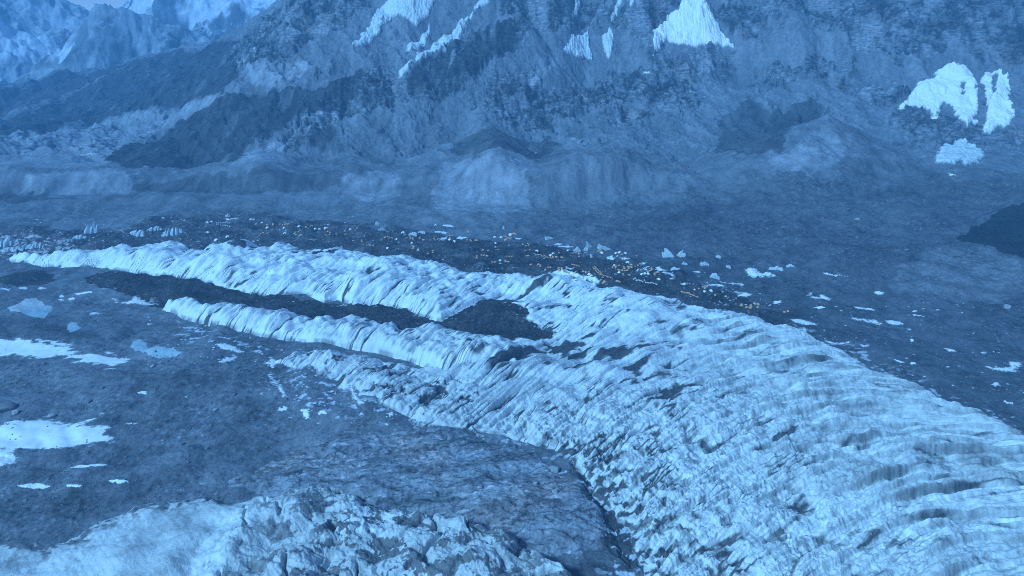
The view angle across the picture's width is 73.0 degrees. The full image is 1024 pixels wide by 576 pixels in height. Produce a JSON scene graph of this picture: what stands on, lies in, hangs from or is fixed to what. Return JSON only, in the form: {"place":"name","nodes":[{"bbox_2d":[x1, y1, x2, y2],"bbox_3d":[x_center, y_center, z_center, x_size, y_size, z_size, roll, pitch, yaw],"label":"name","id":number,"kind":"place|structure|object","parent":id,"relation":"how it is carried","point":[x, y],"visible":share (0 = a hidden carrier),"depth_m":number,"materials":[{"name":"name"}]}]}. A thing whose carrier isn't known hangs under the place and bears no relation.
{"place":"outdoors","nodes":[
{"label":"outdoors","id":0,"kind":"place"},
{"bbox_2d":[7,298,43,311],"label":"pond","id":1,"kind":"structure","parent":0,"point":[24,304],"depth_m":945.11,"materials":[{"name":"blue liquid"}]},
{"bbox_2d":[21,305,52,317],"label":"pond","id":2,"kind":"structure","parent":0,"point":[42,311],"depth_m":918.39,"materials":[{"name":"blue liquid"}]},
{"bbox_2d":[0,0,89,82],"bbox_3d":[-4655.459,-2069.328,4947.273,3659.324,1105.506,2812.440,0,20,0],"label":"mountain","id":3,"kind":"structure","parent":0,"point":[33,32],"depth_m":5016.80,"materials":[{"name":"grey stone"}]},
{"bbox_2d":[67,322,80,331],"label":"pond","id":4,"kind":"structure","parent":0,"point":[72,326],"depth_m":868.30,"materials":[{"name":"blue liquid"}]},
{"bbox_2d":[0,49,168,104],"bbox_3d":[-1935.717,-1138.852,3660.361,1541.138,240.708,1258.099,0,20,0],"label":"hill","id":5,"kind":"structure","parent":0,"point":[28,87],"depth_m":3453.16,"materials":[{"name":"grey stone"}]},
{"bbox_2d":[67,0,123,10],"label":"sky","id":6,"kind":"structure","parent":0,"point":[87,4],"materials":[{"name":"blue"}]},
{"bbox_2d":[17,3,221,82],"bbox_3d":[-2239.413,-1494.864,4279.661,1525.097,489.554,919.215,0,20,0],"label":"mountain","id":7,"kind":"structure","parent":0,"point":[105,36],"depth_m":4103.45,"materials":[{"name":"grey stone"}]},
{"bbox_2d":[130,339,181,358],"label":"pond","id":8,"kind":"structure","parent":0,"point":[141,346],"depth_m":797.96,"materials":[{"name":"blue liquid"}]},
{"bbox_2d":[142,123,171,139],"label":"hill","id":9,"kind":"structure","parent":0,"point":[156,135],"depth_m":2068.07,"materials":[{"name":"grey stone"}]},
{"bbox_2d":[2,0,333,136],"bbox_3d":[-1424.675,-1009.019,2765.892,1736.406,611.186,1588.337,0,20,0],"label":"hill","id":10,"kind":"structure","parent":0,"point":[148,94],"depth_m":2439.02,"materials":[{"name":"grey stone"}]},
{"bbox_2d":[115,0,275,28],"bbox_3d":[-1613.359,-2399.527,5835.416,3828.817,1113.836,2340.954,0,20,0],"label":"mountain","id":11,"kind":"structure","parent":0,"point":[188,14],"depth_m":5242.25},
{"bbox_2d":[189,0,260,37],"bbox_3d":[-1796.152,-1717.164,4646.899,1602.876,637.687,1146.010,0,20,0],"label":"mountain","id":12,"kind":"structure","parent":0,"point":[230,16],"depth_m":4830.16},
{"bbox_2d":[0,0,1023,575],"bbox_3d":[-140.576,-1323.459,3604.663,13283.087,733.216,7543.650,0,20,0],"label":"ground","id":13,"kind":"structure","parent":0,"point":[202,156],"depth_m":1159.79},
{"bbox_2d":[0,402,15,411],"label":"boulder","id":14,"kind":"object","parent":13,"relation":"on","point":[6,406],"visible":0.98,"depth_m":677.70,"materials":[{"name":"stone"}]},
{"bbox_2d":[0,448,19,466],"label":"snow patch","id":15,"kind":"object","parent":13,"relation":"on","point":[6,458],"visible":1,"depth_m":609.12,"materials":[{"name":"white snow"}]},
{"bbox_2d":[0,270,56,286],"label":"moraine","id":16,"kind":"structure","parent":13,"relation":"on","point":[34,277],"depth_m":1062.41,"materials":[{"name":"grey gravel"}]},
{"bbox_2d":[12,483,50,489],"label":"snow patch","id":17,"kind":"object","parent":13,"relation":"on","point":[32,486],"visible":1,"depth_m":571.23,"materials":[{"name":"white snow"}]},
{"bbox_2d":[46,413,55,417],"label":"boulder","id":18,"kind":"object","parent":13,"relation":"on","point":[51,415],"visible":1,"depth_m":672.35,"materials":[{"name":"stone"}]},
{"bbox_2d":[0,337,132,369],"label":"snow patch","id":19,"kind":"object","parent":13,"relation":"on","point":[39,349],"visible":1,"depth_m":800.03,"materials":[{"name":"white snow"}]},
{"bbox_2d":[0,412,137,453],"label":"snow patch","id":20,"kind":"object","parent":13,"relation":"on","point":[38,434],"visible":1,"depth_m":642.94,"materials":[{"name":"white snow"}]},
{"bbox_2d":[66,484,82,486],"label":"snow patch","id":21,"kind":"object","parent":13,"relation":"on","point":[72,485],"visible":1,"depth_m":567.93,"materials":[{"name":"white snow"}]},
{"bbox_2d":[75,291,92,294],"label":"snow patch","id":22,"kind":"object","parent":13,"relation":"on","point":[84,292],"visible":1,"depth_m":988.13,"materials":[{"name":"white snow"}]},
{"bbox_2d":[73,152,97,156],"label":"snow patch","id":23,"kind":"object","parent":13,"relation":"on","point":[87,154],"visible":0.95,"depth_m":1721.48,"materials":[{"name":"white snow"}]},
{"bbox_2d":[68,464,107,468],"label":"snow patch","id":24,"kind":"object","parent":13,"relation":"on","point":[85,466],"visible":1,"depth_m":595.56,"materials":[{"name":"white snow"}]},
{"bbox_2d":[89,312,100,314],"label":"snow patch","id":25,"kind":"object","parent":13,"relation":"on","point":[95,313],"visible":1,"depth_m":916.09,"materials":[{"name":"white snow"}]},
{"bbox_2d":[107,479,128,483],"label":"snow patch","id":26,"kind":"object","parent":13,"relation":"on","point":[118,481],"visible":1,"depth_m":575.25,"materials":[{"name":"white snow"}]},
{"bbox_2d":[218,355,238,362],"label":"snow patch","id":27,"kind":"object","parent":13,"relation":"on","point":[226,359],"visible":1,"depth_m":778.13,"materials":[{"name":"white snow"}]},
{"bbox_2d":[215,343,244,352],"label":"snow patch","id":28,"kind":"object","parent":13,"relation":"on","point":[225,346],"visible":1,"depth_m":802.23,"materials":[{"name":"white snow"}]},
{"bbox_2d":[265,358,279,367],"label":"snow patch","id":29,"kind":"object","parent":13,"relation":"on","point":[272,363],"visible":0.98,"depth_m":770.59,"materials":[{"name":"white snow"}]},
{"bbox_2d":[6,239,540,321],"bbox_3d":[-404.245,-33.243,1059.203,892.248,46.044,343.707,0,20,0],"label":"glacier","id":30,"kind":"object","parent":13,"relation":"on","point":[435,290],"visible":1,"depth_m":1037.32,"materials":[{"name":"white ice"}]},
{"bbox_2d":[266,372,287,399],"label":"snow patch","id":31,"kind":"object","parent":13,"relation":"on","point":[279,387],"visible":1,"depth_m":714.93,"materials":[{"name":"white snow"}]},
{"bbox_2d":[277,405,287,411],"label":"snow patch","id":32,"kind":"object","parent":13,"relation":"on","point":[283,408],"visible":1,"depth_m":685.46,"materials":[{"name":"white snow"}]},
{"bbox_2d":[0,486,571,575],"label":"glacier","id":33,"kind":"object","parent":13,"relation":"on","point":[316,531],"visible":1,"depth_m":487.93,"materials":[{"name":"white ice"}]},
{"bbox_2d":[300,409,310,419],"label":"snow patch","id":34,"kind":"object","parent":13,"relation":"on","point":[306,413],"visible":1,"depth_m":669.75,"materials":[{"name":"white snow"}]},
{"bbox_2d":[99,278,524,425],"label":"ice debris","id":35,"kind":"object","parent":13,"relation":"on","point":[361,413],"visible":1,"depth_m":724.13,"materials":[{"name":"white ice"}]},
{"bbox_2d":[84,271,556,340],"bbox_3d":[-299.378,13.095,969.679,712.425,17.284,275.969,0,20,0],"label":"moraine","id":36,"kind":"structure","parent":13,"relation":"on","point":[493,317],"depth_m":945.76,"materials":[{"name":"grey gravel"}]},
{"bbox_2d":[111,295,158,305],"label":"snow patch","id":37,"kind":"object","parent":36,"relation":"on","point":[137,300],"visible":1,"depth_m":966.88,"materials":[{"name":"white snow"}]},
{"bbox_2d":[318,410,327,414],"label":"snow patch","id":38,"kind":"object","parent":13,"relation":"on","point":[323,412],"visible":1,"depth_m":665.87,"materials":[{"name":"white snow"}]},
{"bbox_2d":[163,297,483,366],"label":"glacier","id":39,"kind":"object","parent":13,"relation":"on","point":[424,345],"visible":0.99,"depth_m":838.09,"materials":[{"name":"white ice"}]},
{"bbox_2d":[349,385,364,404],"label":"snow patch","id":40,"kind":"object","parent":13,"relation":"on","point":[355,396],"visible":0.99,"depth_m":705.63,"materials":[{"name":"white snow"}]},
{"bbox_2d":[279,349,483,437],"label":"glacier","id":41,"kind":"object","parent":13,"relation":"on","point":[395,386],"visible":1,"depth_m":716.17,"materials":[{"name":"white ice"}]},
{"bbox_2d":[0,212,798,327],"bbox_3d":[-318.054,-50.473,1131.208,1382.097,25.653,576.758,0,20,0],"label":"moraine","id":42,"kind":"structure","parent":13,"relation":"on","point":[458,254],"depth_m":1201.66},
{"bbox_2d":[0,236,18,247],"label":"ice fin","id":43,"kind":"object","parent":42,"relation":"on","point":[7,241],"visible":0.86,"depth_m":1215.84,"materials":[{"name":"white ice"}]},
{"bbox_2d":[0,247,24,252],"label":"ice fin","id":44,"kind":"object","parent":42,"relation":"on","point":[10,249],"visible":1,"depth_m":1187.05,"materials":[{"name":"white ice"}]},
{"bbox_2d":[25,242,44,249],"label":"ice fin","id":45,"kind":"object","parent":42,"relation":"on","point":[34,245],"visible":1,"depth_m":1201.88,"materials":[{"name":"white ice"}]},
{"bbox_2d":[72,234,86,238],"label":"ice fin","id":46,"kind":"object","parent":42,"relation":"on","point":[79,236],"visible":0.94,"depth_m":1249.19,"materials":[{"name":"white ice"}]},
{"bbox_2d":[84,220,99,233],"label":"ice fin","id":47,"kind":"object","parent":42,"relation":"on","point":[94,228],"visible":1,"depth_m":1266.19,"materials":[{"name":"white ice"}]},
{"bbox_2d":[130,229,144,236],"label":"ice fin","id":48,"kind":"object","parent":42,"relation":"on","point":[141,233],"visible":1,"depth_m":1241.88,"materials":[{"name":"white ice"}]},
{"bbox_2d":[147,226,161,231],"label":"ice fin","id":49,"kind":"object","parent":42,"relation":"on","point":[156,228],"visible":1,"depth_m":1287.55,"materials":[{"name":"white ice"}]},
{"bbox_2d":[161,227,185,237],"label":"ice fin","id":50,"kind":"object","parent":42,"relation":"on","point":[173,232],"visible":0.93,"depth_m":1255.15,"materials":[{"name":"white ice"}]},
{"bbox_2d":[219,216,242,220],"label":"snow patch","id":51,"kind":"object","parent":42,"relation":"on","point":[236,218],"visible":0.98,"depth_m":1356.09,"materials":[{"name":"white snow"}]},
{"bbox_2d":[0,216,780,309],"bbox_3d":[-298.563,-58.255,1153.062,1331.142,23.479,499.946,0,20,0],"label":"ice debris","id":52,"kind":"object","parent":42,"relation":"on","point":[391,254],"visible":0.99,"depth_m":1201.19,"materials":[{"name":"white ice"}]},
{"bbox_2d":[636,266,674,284],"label":"snow patch","id":53,"kind":"object","parent":42,"relation":"on","point":[659,268],"visible":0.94,"depth_m":1049.63,"materials":[{"name":"white snow"}]},
{"bbox_2d":[680,283,743,293],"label":"snow patch","id":54,"kind":"object","parent":42,"relation":"on","point":[719,285],"visible":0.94,"depth_m":1013.21,"materials":[{"name":"white snow"}]},
{"bbox_2d":[738,292,751,296],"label":"snow patch","id":55,"kind":"object","parent":42,"relation":"on","point":[745,294],"visible":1,"depth_m":974.68,"materials":[{"name":"white snow"}]},
{"bbox_2d":[228,427,611,557],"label":"rock outcrop","id":56,"kind":"object","parent":13,"relation":"on","point":[432,471],"visible":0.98,"depth_m":568.91,"materials":[{"name":"grey stone"}]},
{"bbox_2d":[548,465,559,472],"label":"boulder","id":57,"kind":"object","parent":56,"relation":"on","point":[553,469],"visible":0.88,"depth_m":589.56,"materials":[{"name":"stone"}]},
{"bbox_2d":[0,201,1023,511],"bbox_3d":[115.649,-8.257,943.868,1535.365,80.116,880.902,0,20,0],"label":"rubble","id":58,"kind":"object","parent":13,"relation":"on","point":[374,427],"visible":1,"depth_m":740.10,"materials":[{"name":"stone"}]},
{"bbox_2d":[597,244,609,249],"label":"ice fin","id":59,"kind":"object","parent":13,"relation":"on","point":[602,247],"visible":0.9,"depth_m":1198.92,"materials":[{"name":"white ice"}]},
{"bbox_2d":[662,248,674,257],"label":"ice fin","id":60,"kind":"object","parent":13,"relation":"on","point":[666,253],"visible":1,"depth_m":1142.27,"materials":[{"name":"white ice"}]},
{"bbox_2d":[676,250,685,256],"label":"ice fin","id":61,"kind":"object","parent":13,"relation":"on","point":[680,254],"visible":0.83,"depth_m":1146.62,"materials":[{"name":"white ice"}]},
{"bbox_2d":[700,262,708,265],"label":"ice fin","id":62,"kind":"object","parent":13,"relation":"on","point":[704,263],"visible":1,"depth_m":1095.35,"materials":[{"name":"white ice"}]},
{"bbox_2d":[710,273,719,279],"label":"ice fin","id":63,"kind":"object","parent":13,"relation":"on","point":[714,276],"visible":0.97,"depth_m":1042.52,"materials":[{"name":"white ice"}]},
{"bbox_2d":[408,269,1023,575],"bbox_3d":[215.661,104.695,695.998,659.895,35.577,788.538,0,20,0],"label":"glacier","id":64,"kind":"object","parent":13,"relation":"on","point":[691,440],"visible":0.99,"depth_m":617.19,"materials":[{"name":"white ice"}]},
{"bbox_2d":[719,281,743,285],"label":"snow patch","id":65,"kind":"object","parent":13,"relation":"on","point":[732,283],"visible":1,"depth_m":1015.28,"materials":[{"name":"white snow"}]},
{"bbox_2d":[744,267,778,277],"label":"snow patch","id":66,"kind":"object","parent":13,"relation":"on","point":[751,272],"visible":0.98,"depth_m":1048.52,"materials":[{"name":"white snow"}]},
{"bbox_2d":[758,310,792,319],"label":"moraine","id":67,"kind":"structure","parent":13,"relation":"on","point":[770,314],"depth_m":907.22,"materials":[{"name":"grey gravel"}]},
{"bbox_2d":[769,266,783,270],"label":"ice fin","id":68,"kind":"object","parent":13,"relation":"on","point":[777,268],"visible":1,"depth_m":1064.67,"materials":[{"name":"white ice"}]},
{"bbox_2d":[790,319,816,325],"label":"snow patch","id":69,"kind":"object","parent":13,"relation":"on","point":[802,322],"visible":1,"depth_m":879.75,"materials":[{"name":"white snow"}]},
{"bbox_2d":[806,292,830,300],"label":"snow patch","id":70,"kind":"object","parent":13,"relation":"on","point":[822,296],"visible":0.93,"depth_m":965.86,"materials":[{"name":"white snow"}]},
{"bbox_2d":[823,272,847,276],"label":"snow patch","id":71,"kind":"object","parent":13,"relation":"on","point":[826,273],"visible":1,"depth_m":1027.21,"materials":[{"name":"white snow"}]},
{"bbox_2d":[824,338,850,344],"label":"snow patch","id":72,"kind":"object","parent":13,"relation":"on","point":[840,343],"visible":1,"depth_m":836.24,"materials":[{"name":"white snow"}]},
{"bbox_2d":[854,306,874,310],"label":"snow patch","id":73,"kind":"object","parent":13,"relation":"on","point":[869,309],"visible":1,"depth_m":929.58,"materials":[{"name":"white snow"}]},
{"bbox_2d":[850,317,882,324],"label":"snow patch","id":74,"kind":"object","parent":13,"relation":"on","point":[875,322],"visible":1,"depth_m":897.41,"materials":[{"name":"white snow"}]},
{"bbox_2d":[874,291,883,294],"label":"snow patch","id":75,"kind":"object","parent":13,"relation":"on","point":[878,292],"visible":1,"depth_m":977.45,"materials":[{"name":"white snow"}]},
{"bbox_2d":[760,299,1023,417],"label":"ice debris","id":76,"kind":"object","parent":13,"relation":"on","point":[922,342],"visible":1,"depth_m":811.85,"materials":[{"name":"white ice"}]},
{"bbox_2d":[886,320,905,324],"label":"snow patch","id":77,"kind":"object","parent":13,"relation":"on","point":[892,322],"visible":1,"depth_m":891.97,"materials":[{"name":"white snow"}]},
{"bbox_2d":[933,138,985,166],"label":"snowfield","id":78,"kind":"structure","parent":13,"relation":"on","point":[964,152],"depth_m":1547.19,"materials":[{"name":"white snow"}]},
{"bbox_2d":[985,361,1022,372],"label":"snow patch","id":79,"kind":"object","parent":13,"relation":"on","point":[1006,368],"visible":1,"depth_m":783.59,"materials":[{"name":"white snow"}]},
{"bbox_2d":[1004,304,1010,308],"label":"boulder","id":80,"kind":"object","parent":13,"relation":"on","point":[1006,306],"visible":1,"depth_m":914.67,"materials":[{"name":"stone"}]},
{"bbox_2d":[256,0,1023,164],"bbox_3d":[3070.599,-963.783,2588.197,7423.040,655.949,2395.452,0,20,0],"label":"mountain","id":81,"kind":"structure","parent":0,"point":[511,68],"depth_m":1962.51,"materials":[{"name":"grey stone"}]},
{"bbox_2d":[351,0,435,47],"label":"snowfield","id":82,"kind":"structure","parent":81,"relation":"on","point":[415,13],"depth_m":2107.54,"materials":[{"name":"white snow"}]},
{"bbox_2d":[405,19,430,53],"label":"snowfield","id":83,"kind":"structure","parent":81,"relation":"on","point":[417,46],"depth_m":2062.86,"materials":[{"name":"white snow"}]},
{"bbox_2d":[398,0,490,78],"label":"snowfield","id":84,"kind":"structure","parent":81,"relation":"on","point":[444,39],"depth_m":2068.48,"materials":[{"name":"white snow"}]},
{"bbox_2d":[574,0,579,17],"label":"snowfield","id":85,"kind":"structure","parent":81,"relation":"on","point":[577,7],"depth_m":2169.37,"materials":[{"name":"white snow"}]},
{"bbox_2d":[563,27,592,60],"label":"snowfield","id":86,"kind":"structure","parent":81,"relation":"on","point":[578,45],"depth_m":2105.97,"materials":[{"name":"white snow"}]},
{"bbox_2d":[601,27,613,60],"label":"snowfield","id":87,"kind":"structure","parent":81,"relation":"on","point":[607,38],"depth_m":2122.75,"materials":[{"name":"white snow"}]},
{"bbox_2d":[610,0,622,22],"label":"snowfield","id":88,"kind":"structure","parent":81,"relation":"on","point":[614,14],"depth_m":2190.51,"materials":[{"name":"white snow"}]},
{"bbox_2d":[629,0,634,8],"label":"snowfield","id":89,"kind":"structure","parent":81,"relation":"on","point":[631,2],"depth_m":2155.26,"materials":[{"name":"white snow"}]},
{"bbox_2d":[652,0,734,57],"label":"snowfield","id":90,"kind":"structure","parent":81,"relation":"on","point":[694,24],"depth_m":2117.59,"materials":[{"name":"white snow"}]},
{"bbox_2d":[897,62,979,127],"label":"snowfield","id":91,"kind":"structure","parent":81,"relation":"on","point":[933,95],"depth_m":1855.87,"materials":[{"name":"white snow"}]},
{"bbox_2d":[979,68,1015,135],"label":"snowfield","id":92,"kind":"structure","parent":81,"relation":"on","point":[1000,110],"depth_m":1804.43,"materials":[{"name":"white snow"}]},
{"bbox_2d":[958,203,1023,256],"bbox_3d":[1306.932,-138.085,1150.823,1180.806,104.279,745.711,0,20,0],"label":"hill","id":93,"kind":"structure","parent":0,"point":[1001,230],"depth_m":1132.04,"materials":[{"name":"grey stone"}]}
]}

